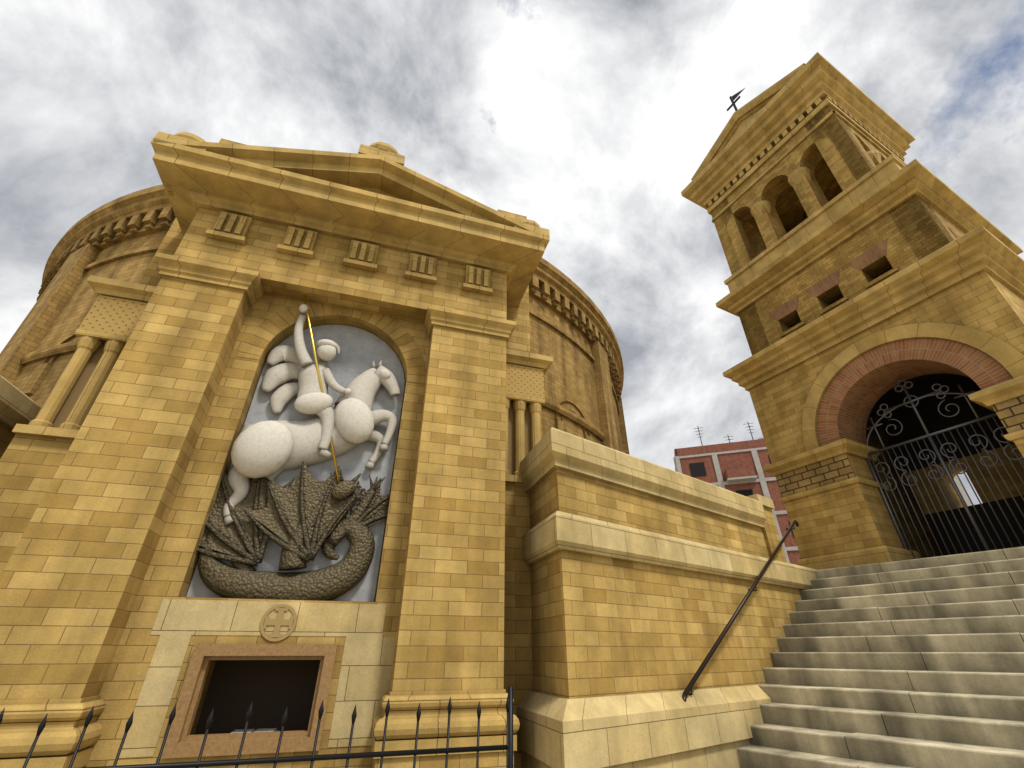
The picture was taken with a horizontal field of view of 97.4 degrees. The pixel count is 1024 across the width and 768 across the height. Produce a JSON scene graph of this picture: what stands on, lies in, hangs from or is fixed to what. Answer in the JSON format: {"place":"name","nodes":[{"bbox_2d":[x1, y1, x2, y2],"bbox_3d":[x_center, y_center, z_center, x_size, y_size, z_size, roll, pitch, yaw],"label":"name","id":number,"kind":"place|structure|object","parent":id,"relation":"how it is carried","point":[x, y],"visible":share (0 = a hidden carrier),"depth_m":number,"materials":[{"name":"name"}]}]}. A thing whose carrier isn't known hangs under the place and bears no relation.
{"place":"outdoors","nodes":[
{"label":"outdoors","id":0,"kind":"place"},
{"bbox_2d":[0,421,14,458],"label":"terrace wall","id":1,"kind":"structure","parent":0,"point":[7,434],"depth_m":4.51,"materials":[{"name":"beige stone"}]},
{"bbox_2d":[0,375,41,428],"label":"stone ledge","id":2,"kind":"object","parent":1,"relation":"on","point":[17,406],"visible":0.54,"depth_m":4.47,"materials":[{"name":"beige stone"}]},
{"bbox_2d":[53,345,104,427],"bbox_3d":[-4.253,0.052,4.618,0.660,1.040,0.026,9,-32,-15],"label":"window recess","id":3,"kind":"object","parent":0,"point":[72,398],"depth_m":4.56,"materials":[{"name":"brown stone"}]},
{"bbox_2d":[0,230,628,453],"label":"rotunda wall","id":4,"kind":"structure","parent":0,"point":[564,343],"depth_m":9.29,"materials":[{"name":"beige stone"}]},
{"bbox_2d":[36,184,623,397],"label":"cornice","id":5,"kind":"structure","parent":4,"relation":"attached to","point":[138,214],"depth_m":9.97,"materials":[{"name":"beige stone"}]},
{"bbox_2d":[0,0,1023,504],"label":"sky","id":6,"kind":"structure","parent":0,"point":[588,121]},
{"bbox_2d":[508,404,530,474],"bbox_3d":[0.079,0.730,5.756,0.620,1.040,0.025,9,-32,-15],"label":"window recess","id":7,"kind":"object","parent":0,"point":[511,440],"depth_m":5.78,"materials":[{"name":"brown stone"}]},
{"bbox_2d":[505,349,552,483],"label":"columns","id":8,"kind":"structure","parent":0,"point":[528,359],"depth_m":5.85,"materials":[{"name":"beige stone"}]},
{"bbox_2d":[506,363,544,402],"bbox_3d":[0.098,-0.007,6.120,0.660,0.480,0.150,9,-32,-15],"label":"lattice panel","id":9,"kind":"object","parent":8,"relation":"on","point":[524,381],"visible":0.5,"depth_m":6.07,"materials":[{"name":"beige stone"}]},
{"bbox_2d":[529,468,801,698],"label":"terrace wall","id":10,"kind":"structure","parent":0,"point":[603,626],"depth_m":4.68,"materials":[{"name":"beige stone"}]},
{"label":"ground","id":11,"kind":"structure","parent":0,"visible":0},
{"bbox_2d":[0,138,245,575],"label":"wing pier","id":12,"kind":"structure","parent":11,"relation":"on","point":[29,465],"depth_m":4.02,"materials":[{"name":"beige stone"}]},
{"bbox_2d":[12,275,155,439],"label":"columns","id":13,"kind":"structure","parent":12,"relation":"attached to","point":[89,344],"depth_m":4.56,"materials":[{"name":"beige stone"}]},
{"bbox_2d":[78,295,147,343],"bbox_3d":[-4.234,-0.685,4.983,0.700,0.480,0.150,9,-32,-15],"label":"carved panel","id":14,"kind":"object","parent":12,"relation":"attached to","point":[112,315],"visible":0.5,"depth_m":4.89,"materials":[{"name":"beige stone"}]},
{"bbox_2d":[0,276,513,767],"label":"facade walls","id":15,"kind":"structure","parent":11,"relation":"on","point":[100,568],"depth_m":4.04,"materials":[{"name":"beige stone"}]},
{"bbox_2d":[161,644,336,758],"bbox_3d":[-2.046,2.510,3.625,1.080,0.720,0.150,9,-32,-15],"label":"window frame","id":16,"kind":"object","parent":15,"relation":"attached to","point":[181,742],"visible":0.92,"depth_m":3.53,"materials":[{"name":"brown stone"}]},
{"bbox_2d":[231,728,278,732],"bbox_3d":[-2.147,2.912,3.733,0.360,0.060,0.240,9,-32,-15],"label":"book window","id":17,"kind":"structure","parent":15,"relation":"on","point":[257,730],"depth_m":3.75,"materials":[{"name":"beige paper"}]},
{"bbox_2d":[119,599,395,757],"bbox_3d":[-1.961,2.367,3.708,1.940,1.030,0.013,9,-32,-15],"label":"stone surround","id":18,"kind":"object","parent":15,"relation":"attached to","point":[364,682],"depth_m":3.77,"materials":[{"name":"beige stone"}]},
{"bbox_2d":[260,604,296,641],"bbox_3d":[-2.008,2.053,3.873,0.284,0.284,0.013,9,-32,-15],"label":"cross medallion","id":19,"kind":"object","parent":18,"relation":"attached to","point":[278,622],"visible":1,"depth_m":3.87,"materials":[{"name":"beige stone"}]},
{"bbox_2d":[195,660,320,734],"bbox_3d":[-2.216,2.796,4.104,1.000,0.640,0.015,9,-32,-15],"label":"dark window","id":20,"kind":"structure","parent":15,"relation":"attached to","point":[272,690],"depth_m":4.07,"materials":[{"name":"brown"}]},
{"bbox_2d":[0,252,519,767],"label":"pilaster moldings","id":21,"kind":"structure","parent":15,"relation":"attached to","point":[58,738],"depth_m":3.56,"materials":[{"name":"beige stone"}]},
{"bbox_2d":[186,324,404,601],"bbox_3d":[-2.078,0.616,4.919,1.580,3.160,0.001,9,-32,-15],"label":"relief background panel","id":22,"kind":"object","parent":15,"relation":"attached to","point":[361,350],"depth_m":4.96,"materials":[{"name":"grey stone"}]},
{"bbox_2d":[196,294,399,600],"bbox_3d":[-2.121,0.169,5.035,2.009,4.201,0.488,9,-32,-15],"label":"relief sculpture","id":23,"kind":"object","parent":15,"relation":"attached to","point":[302,515],"visible":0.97,"depth_m":4.44,"materials":[{"name":"white stone"}]},
{"bbox_2d":[237,302,425,383],"bbox_3d":[-2.027,-0.590,5.445,2.060,1.030,0.001,9,-32,-15],"label":"facade arch ring","id":24,"kind":"object","parent":15,"relation":"attached to","point":[261,336],"visible":0.89,"depth_m":5.50,"materials":[{"name":"beige stone"}]},
{"bbox_2d":[174,207,506,322],"bbox_3d":[-2.381,-0.671,6.979,3.850,0.900,3.200,9,-32,-15],"label":"frieze","id":25,"kind":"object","parent":15,"relation":"on","point":[324,276],"depth_m":5.56,"materials":[{"name":"beige stone"}]},
{"bbox_2d":[205,211,492,295],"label":"triglyphs","id":26,"kind":"object","parent":25,"relation":"attached to","point":[235,228],"visible":0.91,"depth_m":5.62,"materials":[{"name":"beige stone"}]},
{"bbox_2d":[151,138,549,306],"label":"pediment","id":27,"kind":"structure","parent":25,"relation":"on","point":[381,201],"depth_m":5.77,"materials":[{"name":"beige stone"}]},
{"bbox_2d":[154,131,549,235],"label":"roof ornaments","id":28,"kind":"object","parent":27,"relation":"on","point":[388,151],"visible":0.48,"depth_m":6.17},
{"bbox_2d":[498,209,541,767],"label":"wing pier","id":29,"kind":"structure","parent":11,"relation":"on","point":[517,637],"depth_m":4.79,"materials":[{"name":"beige stone"}]},
{"bbox_2d":[517,427,816,767],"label":"wall coping","id":30,"kind":"object","parent":11,"relation":"on","point":[706,728],"visible":0.68,"depth_m":4.43,"materials":[{"name":"beige stone"}]},
{"bbox_2d":[682,520,798,701],"bbox_3d":[3.134,2.679,5.879,3.992,2.351,0.152,22,-37,-32],"label":"handrail","id":31,"kind":"object","parent":30,"relation":"attached to","point":[690,685],"visible":0.87,"depth_m":5.22,"materials":[{"name":"black metal"}]},
{"bbox_2d":[674,439,800,564],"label":"brick building","id":32,"kind":"structure","parent":11,"relation":"on","point":[737,464],"depth_m":44.43,"materials":[{"name":"red brick"}]},
{"bbox_2d":[694,423,753,445],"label":"antennas","id":33,"kind":"object","parent":32,"relation":"on","point":[728,436],"visible":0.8,"depth_m":48.83,"materials":[{"name":"black metal"}]},
{"bbox_2d":[689,455,800,558],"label":"building windows","id":34,"kind":"structure","parent":32,"relation":"in","point":[697,469],"depth_m":45.17,"materials":[{"name":"black glass"}]},
{"bbox_2d":[673,437,971,562],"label":"building frame","id":35,"kind":"object","parent":32,"relation":"attached to","point":[761,479],"visible":0.06,"depth_m":43.40,"materials":[{"name":"concrete"}]},
{"bbox_2d":[737,547,1023,767],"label":"stairs","id":36,"kind":"structure","parent":11,"relation":"on","point":[915,663],"depth_m":4.58,"materials":[{"name":"stone"}]},
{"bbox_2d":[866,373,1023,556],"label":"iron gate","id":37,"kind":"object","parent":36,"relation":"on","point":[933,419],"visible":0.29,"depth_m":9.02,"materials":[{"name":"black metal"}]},
{"bbox_2d":[749,270,1023,558],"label":"tower gate walls","id":38,"kind":"structure","parent":11,"relation":"on","point":[852,517],"depth_m":8.11,"materials":[{"name":"beige stone"}]},
{"bbox_2d":[738,194,965,355],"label":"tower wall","id":39,"kind":"structure","parent":38,"relation":"on","point":[913,229],"depth_m":8.76,"materials":[{"name":"yellow stone"}]},
{"bbox_2d":[791,267,892,327],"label":"window sills","id":40,"kind":"structure","parent":39,"relation":"in","point":[843,296],"depth_m":9.23,"materials":[{"name":"beige stone"}]},
{"bbox_2d":[768,228,960,320],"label":"window lintels","id":41,"kind":"object","parent":39,"relation":"attached to","point":[865,259],"visible":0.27,"depth_m":9.05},
{"bbox_2d":[715,154,1023,316],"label":"tower cornice","id":42,"kind":"structure","parent":39,"relation":"on","point":[885,186],"depth_m":9.07,"materials":[{"name":"stone"}]},
{"bbox_2d":[711,97,886,274],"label":"tower belfry walls","id":43,"kind":"structure","parent":42,"relation":"on","point":[831,154],"depth_m":11.05,"materials":[{"name":"beige stone"}]},
{"bbox_2d":[681,52,915,214],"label":"tower pediment","id":44,"kind":"structure","parent":43,"relation":"on","point":[755,128],"depth_m":11.36,"materials":[{"name":"beige stone"}]},
{"bbox_2d":[727,87,745,110],"bbox_3d":[6.408,-7.974,12.773,0.171,1.000,0.640,15,-34,-24],"label":"cross","id":45,"kind":"object","parent":44,"relation":"on","point":[733,98],"visible":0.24,"depth_m":12.91,"materials":[{"name":"black metal"}]},
{"bbox_2d":[712,110,889,254],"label":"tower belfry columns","id":46,"kind":"structure","parent":43,"relation":"attached to","point":[795,175],"depth_m":10.68,"materials":[{"name":"beige stone"}]},
{"bbox_2d":[803,210,807,220],"bbox_3d":[7.871,-4.726,11.874,0.900,1.600,0.900,15,-34,-24],"label":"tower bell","id":47,"kind":"object","parent":43,"relation":"in","point":[805,216],"visible":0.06,"depth_m":11.64,"materials":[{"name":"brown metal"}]},
{"bbox_2d":[723,225,1023,569],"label":"tower gate mouldings","id":48,"kind":"object","parent":38,"relation":"attached to","point":[980,248],"visible":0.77,"depth_m":7.65,"materials":[{"name":"beige stone"}]},
{"bbox_2d":[775,395,1023,496],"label":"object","id":49,"kind":"structure","parent":38,"relation":"in","point":[1009,413],"depth_m":8.02,"materials":[{"name":"brick"}]},
{"bbox_2d":[817,338,1013,445],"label":"brick arch","id":50,"kind":"structure","parent":38,"relation":"in","point":[867,391],"depth_m":7.90,"materials":[{"name":"brown brick"}]},
{"bbox_2d":[866,379,1023,558],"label":"iron gate","id":51,"kind":"structure","parent":38,"relation":"in","point":[939,391],"depth_m":7.17,"materials":[{"name":"black metal"}]},
{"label":"fence kerb","id":52,"kind":"structure","parent":0,"visible":0},
{"bbox_2d":[0,686,512,767],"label":"spiked fence","id":53,"kind":"object","parent":52,"relation":"on","point":[348,755],"visible":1,"depth_m":2.74,"materials":[{"name":"black metal"}]}
]}

